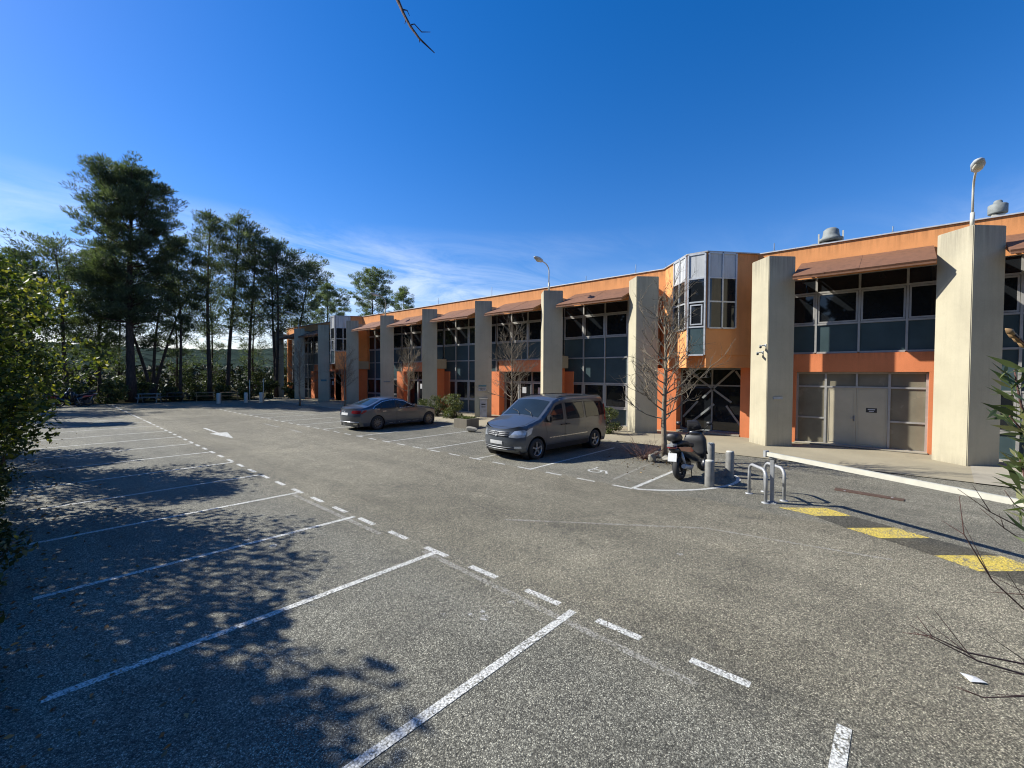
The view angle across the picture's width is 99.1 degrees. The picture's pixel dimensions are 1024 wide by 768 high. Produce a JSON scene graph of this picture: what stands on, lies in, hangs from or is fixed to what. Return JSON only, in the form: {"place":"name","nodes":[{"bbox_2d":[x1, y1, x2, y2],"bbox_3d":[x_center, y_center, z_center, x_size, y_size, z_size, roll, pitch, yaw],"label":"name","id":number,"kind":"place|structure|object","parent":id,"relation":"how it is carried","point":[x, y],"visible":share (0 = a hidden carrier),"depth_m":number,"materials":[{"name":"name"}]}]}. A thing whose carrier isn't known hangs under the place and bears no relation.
{"place":"outdoors","nodes":[
{"label":"outdoors","id":0,"kind":"place"},
{"bbox_2d":[26,341,286,365],"bbox_3d":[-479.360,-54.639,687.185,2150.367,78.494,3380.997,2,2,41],"label":"hill","id":1,"kind":"structure","parent":0,"point":[235,356],"depth_m":906.88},
{"bbox_2d":[0,400,1023,767],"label":"car park","id":2,"kind":"structure","parent":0,"point":[344,676],"depth_m":4.86,"materials":[{"name":"asphalt"}]},
{"bbox_2d":[41,388,84,406],"bbox_3d":[-32.560,0.981,31.658,2.335,1.382,0.950,-1,2,-43],"label":"parked scooter","id":3,"kind":"object","parent":2,"relation":"on","point":[73,395],"visible":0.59,"depth_m":31.75,"materials":[{"name":"black paint"}]},
{"bbox_2d":[56,388,97,406],"bbox_3d":[-32.439,0.961,32.517,0.950,1.382,2.335,1,2,33],"label":"parked scooter","id":4,"kind":"object","parent":2,"relation":"on","point":[87,397],"visible":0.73,"depth_m":32.83,"materials":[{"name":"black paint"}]},
{"bbox_2d":[26,475,257,511],"bbox_3d":[-7.690,2.327,9.574,0.090,0.001,3.951,2,2,41],"label":"stall line","id":5,"kind":"object","parent":2,"relation":"on","point":[138,493],"visible":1,"depth_m":9.22,"materials":[{"name":"white paint"}]},
{"bbox_2d":[29,492,299,544],"bbox_3d":[-5.927,2.373,8.008,0.090,0.001,3.930,2,2,42],"label":"stall line","id":6,"kind":"object","parent":2,"relation":"on","point":[158,519],"visible":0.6,"depth_m":7.67,"materials":[{"name":"white paint"}]},
{"bbox_2d":[33,516,353,599],"bbox_3d":[-4.152,2.420,6.431,0.090,0.001,3.910,2,2,42],"label":"stall line","id":7,"kind":"object","parent":2,"relation":"on","point":[112,578],"visible":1,"depth_m":5.95,"materials":[{"name":"white paint"}]},
{"bbox_2d":[41,551,436,702],"bbox_3d":[-2.410,2.466,4.884,0.090,0.001,3.890,2,2,42],"label":"stall line","id":8,"kind":"object","parent":2,"relation":"on","point":[139,663],"visible":1,"depth_m":4.29,"materials":[{"name":"white paint"}]},
{"bbox_2d":[283,335,320,405],"bbox_3d":[-16.464,-1.099,33.922,2.997,5.608,3.002,0,1,-8],"label":"bare tree","id":9,"kind":"object","parent":2,"relation":"on","point":[299,357],"visible":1,"depth_m":33.78,"materials":[{"name":"brown plant"}]},
{"bbox_2d":[292,494,381,534],"bbox_3d":[-3.396,2.384,8.171,3.400,0.001,0.090,2,2,42],"label":"faded line","id":10,"kind":"object","parent":2,"relation":"on","point":[340,516],"visible":1,"depth_m":8.00,"materials":[{"name":"paint"}]},
{"bbox_2d":[340,396,434,429],"bbox_3d":[-5.942,1.361,21.474,2.140,1.520,4.924,1,2,40],"label":"parked car","id":11,"kind":"object","parent":2,"relation":"on","point":[375,413],"visible":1,"depth_m":20.27,"materials":[{"name":"grey paint"}]},
{"bbox_2d":[0,422,788,767],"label":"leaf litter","id":12,"kind":"object","parent":2,"relation":"on","point":[100,588],"visible":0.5,"depth_m":4.87,"materials":[{"name":"brown plant"}]},
{"bbox_2d":[342,609,575,767],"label":"stall line","id":13,"kind":"object","parent":2,"relation":"on","point":[374,751],"visible":1,"depth_m":3.48,"materials":[{"name":"white paint"}]},
{"bbox_2d":[454,415,478,428],"bbox_3d":[-2.190,1.792,21.025,0.840,0.582,0.840,1,2,38],"label":"planter box","id":14,"kind":"object","parent":2,"relation":"on","point":[464,422],"visible":1,"depth_m":20.78,"materials":[{"name":"concrete"}]},
{"bbox_2d":[485,393,605,460],"bbox_3d":[1.197,1.353,14.931,2.200,1.986,4.769,2,2,45],"label":"parked van","id":15,"kind":"object","parent":2,"relation":"on","point":[532,426],"visible":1,"depth_m":13.98,"materials":[{"name":"grey paint"}]},
{"bbox_2d":[505,581,591,618],"bbox_3d":[0.388,2.479,5.055,1.201,0.001,0.092,2,2,41],"label":"asphalt seam","id":16,"kind":"object","parent":2,"relation":"on","point":[562,605],"visible":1,"depth_m":4.88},
{"bbox_2d":[421,550,698,687],"bbox_3d":[0.123,2.478,5.019,3.954,0.001,0.090,2,2,44],"label":"faded line","id":17,"kind":"object","parent":2,"relation":"on","point":[652,663],"visible":1,"depth_m":4.42,"materials":[{"name":"paint"}]},
{"bbox_2d":[504,519,703,528],"bbox_3d":[1.551,2.423,7.585,3.418,0.001,0.070,0,1,6],"label":"faded line","id":18,"kind":"object","parent":2,"relation":"on","point":[604,523],"visible":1,"depth_m":7.58,"materials":[{"name":"paint"}]},
{"bbox_2d":[595,618,642,639],"bbox_3d":[1.080,2.495,4.452,0.491,0.001,0.093,2,2,41],"label":"dash marking","id":19,"kind":"object","parent":2,"relation":"on","point":[619,629],"visible":1,"depth_m":4.44,"materials":[{"name":"white paint"}]},
{"bbox_2d":[608,433,668,459],"bbox_3d":[4.115,1.929,13.368,1.846,0.754,1.709,-1,2,-32],"label":"dry shrub","id":20,"kind":"object","parent":2,"relation":"on","point":[652,450],"visible":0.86,"depth_m":13.44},
{"bbox_2d":[589,616,691,661],"bbox_3d":[1.293,2.502,4.267,1.201,0.001,0.092,2,2,41],"label":"asphalt seam","id":21,"kind":"object","parent":2,"relation":"on","point":[662,647],"visible":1,"depth_m":4.14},
{"bbox_2d":[611,260,734,460],"bbox_3d":[4.851,-0.726,12.969,3.230,6.089,2.795,1,2,28],"label":"bare tree","id":22,"kind":"object","parent":2,"relation":"on","point":[664,365],"visible":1,"depth_m":13.13,"materials":[{"name":"brown plant"}]},
{"bbox_2d":[634,475,740,490],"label":"curved line","id":23,"kind":"object","parent":2,"relation":"on","point":[738,479],"visible":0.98,"depth_m":9.94,"materials":[{"name":"white paint"}]},
{"bbox_2d":[666,420,711,479],"bbox_3d":[4.578,1.660,11.312,0.950,1.382,2.335,-4,-2,42],"label":"parked scooter","id":24,"kind":"object","parent":2,"relation":"on","point":[689,449],"visible":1,"depth_m":10.94,"materials":[{"name":"plastic"}]},
{"bbox_2d":[705,459,714,486],"bbox_3d":[4.592,2.069,10.150,0.207,0.620,0.207,2,2,41],"label":"bollard","id":25,"kind":"object","parent":2,"relation":"on","point":[709,471],"visible":1,"depth_m":10.06,"materials":[{"name":"concrete"}]},
{"bbox_2d":[689,657,750,687],"bbox_3d":[1.810,2.514,3.818,0.491,0.001,0.093,2,2,41],"label":"dash marking","id":26,"kind":"object","parent":2,"relation":"on","point":[725,674],"visible":1,"depth_m":3.81,"materials":[{"name":"white paint"}]},
{"bbox_2d":[725,450,733,477],"bbox_3d":[5.500,2.023,11.029,0.198,0.680,0.198,2,2,41],"label":"bollard","id":27,"kind":"object","parent":2,"relation":"on","point":[729,466],"visible":1,"depth_m":10.95,"materials":[{"name":"concrete"}]},
{"bbox_2d":[745,463,769,503],"bbox_3d":[5.176,2.061,9.216,0.159,0.688,0.857,0,1,3],"label":"bike hoop","id":28,"kind":"object","parent":2,"relation":"on","point":[765,481],"visible":1,"depth_m":8.95,"materials":[{"name":"metal"}]},
{"bbox_2d":[767,457,777,503],"bbox_3d":[5.290,1.913,8.879,0.180,1.000,0.180,2,2,41],"label":"barrier post","id":29,"kind":"object","parent":2,"relation":"on","point":[773,460],"visible":0.89,"depth_m":8.85,"materials":[{"name":"metal"}]},
{"bbox_2d":[761,462,787,501],"bbox_3d":[5.623,2.059,9.368,0.160,0.689,0.861,0,1,0],"label":"bike hoop","id":30,"kind":"object","parent":2,"relation":"on","point":[781,468],"visible":0.81,"depth_m":9.03,"materials":[{"name":"metal"}]},
{"bbox_2d":[749,682,834,723],"bbox_3d":[2.085,2.523,3.578,0.901,0.001,0.090,2,2,41],"label":"asphalt seam","id":31,"kind":"object","parent":2,"relation":"on","point":[797,705],"visible":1,"depth_m":3.45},
{"bbox_2d":[706,527,891,559],"bbox_3d":[4.320,2.457,6.772,2.410,0.001,0.070,1,2,31],"label":"faded line","id":32,"kind":"object","parent":2,"relation":"on","point":[801,544],"visible":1,"depth_m":6.69,"materials":[{"name":"paint"}]},
{"bbox_2d":[779,507,849,515],"bbox_3d":[5.742,2.426,8.303,1.059,0.001,0.488,0,1,1],"label":"hump marking","id":33,"kind":"object","parent":2,"relation":"on","point":[820,511],"visible":1,"depth_m":8.31,"materials":[{"name":"yellow paint"}]},
{"bbox_2d":[828,723,851,767],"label":"stall line","id":34,"kind":"object","parent":2,"relation":"on","point":[840,749],"visible":1,"depth_m":3.04,"materials":[{"name":"white paint"}]},
{"bbox_2d":[817,516,894,527],"bbox_3d":[6.066,2.441,7.749,0.951,0.001,0.605,0,1,-1],"label":"hump marking","id":35,"kind":"object","parent":2,"relation":"on","point":[849,522],"visible":1,"depth_m":7.70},
{"bbox_2d":[834,487,904,500],"bbox_3d":[7.762,2.400,9.532,0.269,0.022,1.201,-1,2,-43],"label":"drain cover","id":36,"kind":"object","parent":2,"relation":"on","point":[867,494],"visible":1,"depth_m":9.47,"materials":[{"name":"metal"}]},
{"bbox_2d":[848,528,927,537],"bbox_3d":[6.180,2.454,7.206,0.996,0.001,0.469,0,1,-1],"label":"hump marking","id":37,"kind":"object","parent":2,"relation":"on","point":[888,532],"visible":1,"depth_m":7.21,"materials":[{"name":"yellow paint"}]},
{"bbox_2d":[763,450,1023,506],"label":"barrier","id":38,"kind":"object","parent":2,"relation":"on","point":[955,490],"visible":1,"depth_m":6.70,"materials":[{"name":"white metal"}]},
{"bbox_2d":[881,538,995,554],"bbox_3d":[6.461,2.469,6.639,1.168,0.001,0.664,0,1,-1],"label":"hump marking","id":39,"kind":"object","parent":2,"relation":"on","point":[931,546],"visible":1,"depth_m":6.63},
{"bbox_2d":[902,486,1023,697],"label":"twig shrub","id":40,"kind":"object","parent":2,"relation":"on","point":[966,651],"visible":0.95,"depth_m":2.32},
{"bbox_2d":[934,555,1023,570],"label":"hump marking","id":41,"kind":"object","parent":2,"relation":"on","point":[996,563],"visible":1,"depth_m":6.08,"materials":[{"name":"yellow paint"}]},
{"bbox_2d":[980,571,1023,584],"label":"hump marking","id":42,"kind":"object","parent":2,"relation":"on","point":[1017,577],"visible":1,"depth_m":5.68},
{"bbox_2d":[981,328,1023,541],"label":"oleander shrub","id":43,"kind":"object","parent":2,"relation":"on","point":[1016,477],"visible":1,"depth_m":2.42,"materials":[{"name":"green plant"}]},
{"bbox_2d":[0,0,1023,349],"label":"sky","id":44,"kind":"structure","parent":0,"point":[591,139],"materials":[{"name":"blue"}]},
{"bbox_2d":[55,375,1023,488],"bbox_3d":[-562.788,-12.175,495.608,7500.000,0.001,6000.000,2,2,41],"label":"ground","id":45,"kind":"structure","parent":0,"point":[163,400],"depth_m":38.35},
{"bbox_2d":[0,459,15,503],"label":"shrub","id":46,"kind":"object","parent":45,"relation":"on","point":[5,493],"visible":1,"depth_m":8.20,"materials":[{"name":"green plant"}]},
{"bbox_2d":[0,501,17,537],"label":"shrub","id":47,"kind":"object","parent":45,"relation":"on","point":[5,523],"visible":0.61,"depth_m":6.52,"materials":[{"name":"green plant"}]},
{"bbox_2d":[0,434,30,485],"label":"shrub","id":48,"kind":"object","parent":45,"relation":"on","point":[3,454],"visible":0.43,"depth_m":10.21,"materials":[{"name":"green plant"}]},
{"bbox_2d":[0,518,38,593],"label":"shrub","id":49,"kind":"object","parent":45,"relation":"on","point":[5,542],"visible":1,"depth_m":5.03,"materials":[{"name":"green plant"}]},
{"bbox_2d":[0,247,71,459],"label":"hedge tree","id":50,"kind":"object","parent":45,"relation":"on","point":[19,411],"visible":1,"depth_m":7.95,"materials":[{"name":"green plant"}]},
{"bbox_2d":[0,246,75,363],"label":"pine tree","id":51,"kind":"object","parent":45,"relation":"on","point":[26,256],"visible":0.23,"depth_m":35.83,"materials":[{"name":"green plant"}]},
{"bbox_2d":[0,228,111,386],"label":"pine tree","id":52,"kind":"object","parent":45,"relation":"on","point":[50,254],"visible":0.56,"depth_m":36.40,"materials":[{"name":"green plant"}]},
{"bbox_2d":[0,252,117,448],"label":"hedge tree","id":53,"kind":"object","parent":45,"relation":"on","point":[29,352],"visible":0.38,"depth_m":11.81,"materials":[{"name":"green plant"}]},
{"bbox_2d":[28,258,101,383],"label":"pine tree","id":54,"kind":"object","parent":45,"relation":"on","point":[76,371],"visible":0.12,"depth_m":40.54,"materials":[{"name":"green plant"}]},
{"bbox_2d":[57,383,96,404],"bbox_3d":[-34.048,0.772,34.147,2.168,1.720,2.222,2,2,41],"label":"scrub bush","id":55,"kind":"object","parent":45,"relation":"on","point":[77,391],"visible":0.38,"depth_m":34.10,"materials":[{"name":"green plant"}]},
{"bbox_2d":[46,248,141,399],"bbox_3d":[-36.991,-5.260,39.352,6.827,13.556,7.620,0,1,5],"label":"pine tree","id":56,"kind":"object","parent":45,"relation":"on","point":[111,335],"visible":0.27,"depth_m":38.59,"materials":[{"name":"green plant"}]},
{"bbox_2d":[93,379,130,403],"bbox_3d":[-32.834,0.597,35.823,1.915,2.092,2.583,2,2,41],"label":"scrub bush","id":57,"kind":"object","parent":45,"relation":"on","point":[108,387],"visible":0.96,"depth_m":35.68,"materials":[{"name":"green plant"}]},
{"bbox_2d":[58,150,189,401],"bbox_3d":[-32.848,-8.793,37.429,9.471,20.753,8.311,2,2,41],"label":"pine tree","id":58,"kind":"object","parent":45,"relation":"on","point":[124,188],"visible":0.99,"depth_m":35.98,"materials":[{"name":"green plant"}]},
{"bbox_2d":[94,283,158,381],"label":"pine tree","id":59,"kind":"object","parent":45,"relation":"on","point":[119,369],"visible":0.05,"depth_m":44.85,"materials":[{"name":"green plant"}]},
{"bbox_2d":[76,249,205,399],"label":"pine tree","id":60,"kind":"object","parent":45,"relation":"on","point":[154,338],"visible":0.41,"depth_m":40.66,"materials":[{"name":"green plant"}]},
{"bbox_2d":[137,382,157,400],"bbox_3d":[-32.515,0.691,38.148,1.860,1.745,2.109,1,1,9],"label":"scrub bush","id":61,"kind":"object","parent":45,"relation":"on","point":[144,386],"visible":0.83,"depth_m":38.37,"materials":[{"name":"green plant"}]},
{"bbox_2d":[35,361,273,393],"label":"woodland","id":62,"kind":"object","parent":45,"relation":"on","point":[238,375],"visible":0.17,"depth_m":55.19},
{"bbox_2d":[157,387,181,400],"bbox_3d":[-31.075,0.859,39.790,1.598,1.342,2.127,0,1,6],"label":"scrub bush","id":63,"kind":"object","parent":45,"relation":"on","point":[174,391],"visible":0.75,"depth_m":39.37,"materials":[{"name":"green plant"}]},
{"bbox_2d":[143,277,199,390],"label":"pine tree","id":64,"kind":"object","parent":45,"relation":"on","point":[177,363],"visible":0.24,"depth_m":45.97,"materials":[{"name":"green plant"}]},
{"bbox_2d":[141,235,216,399],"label":"pine tree","id":65,"kind":"object","parent":45,"relation":"on","point":[184,317],"visible":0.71,"depth_m":40.28,"materials":[{"name":"green plant"}]},
{"bbox_2d":[172,376,217,395],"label":"scrub bush","id":66,"kind":"object","parent":45,"relation":"on","point":[189,383],"visible":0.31,"depth_m":44.28,"materials":[{"name":"green plant"}]},
{"bbox_2d":[186,383,208,399],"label":"scrub bush","id":67,"kind":"object","parent":45,"relation":"on","point":[193,387],"visible":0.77,"depth_m":40.65,"materials":[{"name":"green plant"}]},
{"bbox_2d":[178,208,238,398],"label":"pine tree","id":68,"kind":"object","parent":45,"relation":"on","point":[208,324],"visible":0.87,"depth_m":41.98,"materials":[{"name":"green plant"}]},
{"bbox_2d":[188,271,235,391],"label":"pine tree","id":69,"kind":"object","parent":45,"relation":"on","point":[212,344],"visible":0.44,"depth_m":49.00,"materials":[{"name":"green plant"}]},
{"bbox_2d":[197,372,239,391],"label":"scrub bush","id":70,"kind":"object","parent":45,"relation":"on","point":[221,381],"visible":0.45,"depth_m":48.92,"materials":[{"name":"green plant"}]},
{"bbox_2d":[213,385,233,398],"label":"scrub bush","id":71,"kind":"object","parent":45,"relation":"on","point":[222,388],"visible":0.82,"depth_m":41.63,"materials":[{"name":"green plant"}]},
{"bbox_2d":[204,208,260,391],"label":"pine tree","id":72,"kind":"object","parent":45,"relation":"on","point":[238,220],"visible":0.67,"depth_m":44.05,"materials":[{"name":"green plant"}]},
{"bbox_2d":[236,381,260,398],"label":"scrub bush","id":73,"kind":"object","parent":45,"relation":"on","point":[241,393],"visible":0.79,"depth_m":42.31,"materials":[{"name":"green plant"}]},
{"bbox_2d":[230,284,275,393],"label":"pine tree","id":74,"kind":"object","parent":45,"relation":"on","point":[254,349],"visible":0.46,"depth_m":51.32,"materials":[{"name":"green plant"}]},
{"bbox_2d":[217,224,288,396],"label":"pine tree","id":75,"kind":"object","parent":45,"relation":"on","point":[250,332],"visible":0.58,"depth_m":44.88,"materials":[{"name":"green plant"}]},
{"bbox_2d":[257,380,280,398],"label":"scrub bush","id":76,"kind":"object","parent":45,"relation":"on","point":[269,385],"visible":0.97,"depth_m":42.84,"materials":[{"name":"green plant"}]},
{"bbox_2d":[230,237,319,396],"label":"pine tree","id":77,"kind":"object","parent":45,"relation":"on","point":[274,248],"visible":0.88,"depth_m":44.64,"materials":[{"name":"green plant"}]},
{"bbox_2d":[259,252,336,388],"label":"pine tree","id":78,"kind":"object","parent":45,"relation":"on","point":[316,281],"visible":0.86,"depth_m":46.27,"materials":[{"name":"green plant"}]},
{"bbox_2d":[307,281,352,323],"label":"pine tree","id":79,"kind":"object","parent":45,"relation":"on","point":[329,305],"visible":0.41,"depth_m":76.21,"materials":[{"name":"green plant"}]},
{"bbox_2d":[347,266,396,315],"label":"pine tree","id":80,"kind":"object","parent":45,"relation":"on","point":[370,281],"visible":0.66,"depth_m":81.77,"materials":[{"name":"green plant"}]},
{"bbox_2d":[388,285,414,310],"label":"pine tree","id":81,"kind":"object","parent":45,"relation":"on","point":[400,296],"visible":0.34,"depth_m":93.07,"materials":[{"name":"green plant"}]},
{"bbox_2d":[396,0,434,52],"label":"overhanging tree","id":82,"kind":"object","parent":45,"relation":"on","point":[407,20],"visible":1,"depth_m":3.10,"materials":[{"name":"plant"}]},
{"bbox_2d":[274,211,1023,465],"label":"office building","id":83,"kind":"structure","parent":45,"relation":"on","point":[892,341],"depth_m":16.54,"materials":[{"name":"beige concrete"}]},
{"bbox_2d":[292,337,313,397],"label":"window","id":84,"kind":"structure","parent":83,"relation":"in","point":[309,345],"depth_m":44.84,"materials":[{"name":"glass"}]},
{"bbox_2d":[330,315,361,369],"bbox_3d":[-14.817,-3.580,38.463,4.500,4.595,2.170,2,2,41],"label":"bay window","id":85,"kind":"structure","parent":83,"relation":"in","point":[337,323],"depth_m":37.43,"materials":[{"name":"glass"}]},
{"bbox_2d":[367,326,402,397],"bbox_3d":[-10.462,-1.442,35.668,5.133,6.265,0.110,2,2,41],"label":"window","id":86,"kind":"structure","parent":83,"relation":"in","point":[373,374],"depth_m":36.31,"materials":[{"name":"glass"}]},
{"bbox_2d":[409,371,421,403],"bbox_3d":[-6.402,0.405,32.703,4.387,2.760,0.125,2,2,41],"label":"entrance door","id":87,"kind":"structure","parent":83,"relation":"in","point":[415,394],"depth_m":33.55,"materials":[{"name":"glass"}]},
{"bbox_2d":[401,322,444,362],"bbox_3d":[-6.651,-3.042,32.279,5.133,2.865,0.110,2,2,41],"label":"window","id":88,"kind":"structure","parent":83,"relation":"in","point":[414,332],"depth_m":32.71,"materials":[{"name":"glass"}]},
{"bbox_2d":[443,315,497,412],"bbox_3d":[-2.858,-1.243,28.972,5.133,6.265,0.110,2,2,41],"label":"window","id":89,"kind":"structure","parent":83,"relation":"in","point":[459,335],"depth_m":29.32,"materials":[{"name":"glass"}]},
{"bbox_2d":[504,372,540,410],"bbox_3d":[1.202,0.605,26.007,4.387,2.760,0.125,2,2,41],"label":"entrance door","id":90,"kind":"structure","parent":83,"relation":"in","point":[534,387],"depth_m":26.45,"materials":[{"name":"glass"}]},
{"bbox_2d":[496,308,564,360],"bbox_3d":[0.953,-2.842,25.583,5.133,2.865,0.110,2,2,41],"label":"window","id":91,"kind":"structure","parent":83,"relation":"in","point":[532,319],"depth_m":25.88,"materials":[{"name":"glass"}]},
{"bbox_2d":[563,300,628,426],"bbox_3d":[4.746,-1.043,22.276,5.133,6.265,0.110,2,2,41],"label":"window","id":92,"kind":"structure","parent":83,"relation":"in","point":[596,336],"depth_m":22.41,"materials":[{"name":"glass"}]},
{"bbox_2d":[660,250,758,367],"bbox_3d":[7.996,-2.980,18.375,4.500,4.595,2.170,2,2,41],"label":"bay window","id":93,"kind":"structure","parent":83,"relation":"in","point":[723,302],"depth_m":17.49,"materials":[{"name":"paint"}]},
{"bbox_2d":[680,368,740,432],"bbox_3d":[8.804,0.699,19.343,2.620,2.780,0.117,2,2,41],"label":"entrance door","id":94,"kind":"structure","parent":83,"relation":"in","point":[718,402],"depth_m":19.24,"materials":[{"name":"glass"}]},
{"bbox_2d":[812,227,843,244],"bbox_3d":[12.842,-5.568,17.900,1.212,1.560,0.835,2,2,41],"label":"roof fan","id":95,"kind":"object","parent":83,"relation":"on","point":[831,234],"visible":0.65,"depth_m":17.54},
{"bbox_2d":[826,388,856,444],"bbox_3d":[12.046,1.169,15.997,0.860,2.055,0.126,2,2,41],"label":"door","id":96,"kind":"structure","parent":83,"relation":"in","point":[841,402],"depth_m":16.00,"materials":[{"name":"metal"}]},
{"bbox_2d":[794,264,936,353],"bbox_3d":[12.359,-2.542,15.539,5.133,2.865,0.110,2,2,41],"label":"window","id":97,"kind":"structure","parent":83,"relation":"in","point":[867,312],"depth_m":15.38,"materials":[{"name":"glass"}]},
{"bbox_2d":[855,388,887,447],"bbox_3d":[12.714,1.185,15.453,0.850,2.055,0.060,2,2,41],"label":"door","id":98,"kind":"structure","parent":83,"relation":"in","point":[871,403],"depth_m":15.43,"materials":[{"name":"grey metal"}]},
{"bbox_2d":[970,157,985,225],"bbox_3d":[12.938,-5.296,12.189,0.300,1.594,1.269,2,2,41],"label":"roof lamp","id":99,"kind":"object","parent":83,"relation":"on","point":[977,165],"visible":0.98,"depth_m":12.14,"materials":[{"name":"white metal"}]},
{"bbox_2d":[987,200,1008,216],"bbox_3d":[16.407,-5.449,14.762,0.477,1.510,0.477,2,2,41],"label":"roof vent","id":100,"kind":"object","parent":83,"relation":"on","point":[998,207],"visible":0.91,"depth_m":14.62,"materials":[{"name":"white metal"}]},
{"bbox_2d":[999,254,1023,461],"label":"window","id":101,"kind":"structure","parent":83,"relation":"in","point":[1013,318],"depth_m":13.15,"materials":[{"name":"glass"}]},
{"bbox_2d":[252,395,973,481],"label":"pavement","id":102,"kind":"structure","parent":0,"point":[916,464],"depth_m":14.50,"materials":[{"name":"concrete"}]},
{"bbox_2d":[321,341,360,405],"bbox_3d":[-12.436,-0.747,32.468,3.608,5.014,2.772,2,2,41],"label":"bare tree","id":103,"kind":"object","parent":102,"relation":"on","point":[346,373],"visible":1,"depth_m":32.75,"materials":[{"name":"brown plant"}]},
{"bbox_2d":[391,338,424,401],"bbox_3d":[-7.007,-0.669,29.156,2.850,5.077,2.401,2,2,41],"label":"bare tree","id":104,"kind":"object","parent":102,"relation":"on","point":[408,377],"visible":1,"depth_m":28.92,"materials":[{"name":"brown plant"}]},
{"bbox_2d":[427,395,448,415],"bbox_3d":[-4.527,1.308,26.506,1.454,1.290,1.655,0,1,-14],"label":"bush","id":105,"kind":"object","parent":102,"relation":"on","point":[437,405],"visible":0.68,"depth_m":26.35,"materials":[{"name":"green plant"}]},
{"bbox_2d":[441,394,463,417],"bbox_3d":[-3.374,1.260,25.191,1.348,1.460,1.626,0,1,-3],"label":"bush","id":106,"kind":"object","parent":102,"relation":"on","point":[455,406],"visible":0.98,"depth_m":24.96,"materials":[{"name":"green plant"}]},
{"bbox_2d":[475,316,539,404],"bbox_3d":[-0.015,-0.742,20.877,3.436,5.688,2.620,1,1,21],"label":"bare tree","id":107,"kind":"object","parent":102,"relation":"on","point":[512,373],"visible":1,"depth_m":20.75,"materials":[{"name":"brown plant"}]},
{"bbox_2d":[605,407,622,433],"bbox_3d":[4.184,1.581,18.960,1.212,1.192,1.087,0,1,3],"label":"bush","id":108,"kind":"object","parent":102,"relation":"on","point":[614,426],"visible":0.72,"depth_m":18.81,"materials":[{"name":"green plant"}]},
{"bbox_2d":[970,461,1023,487],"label":"concrete apron","id":109,"kind":"object","parent":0,"point":[984,474],"visible":0.67,"depth_m":11.39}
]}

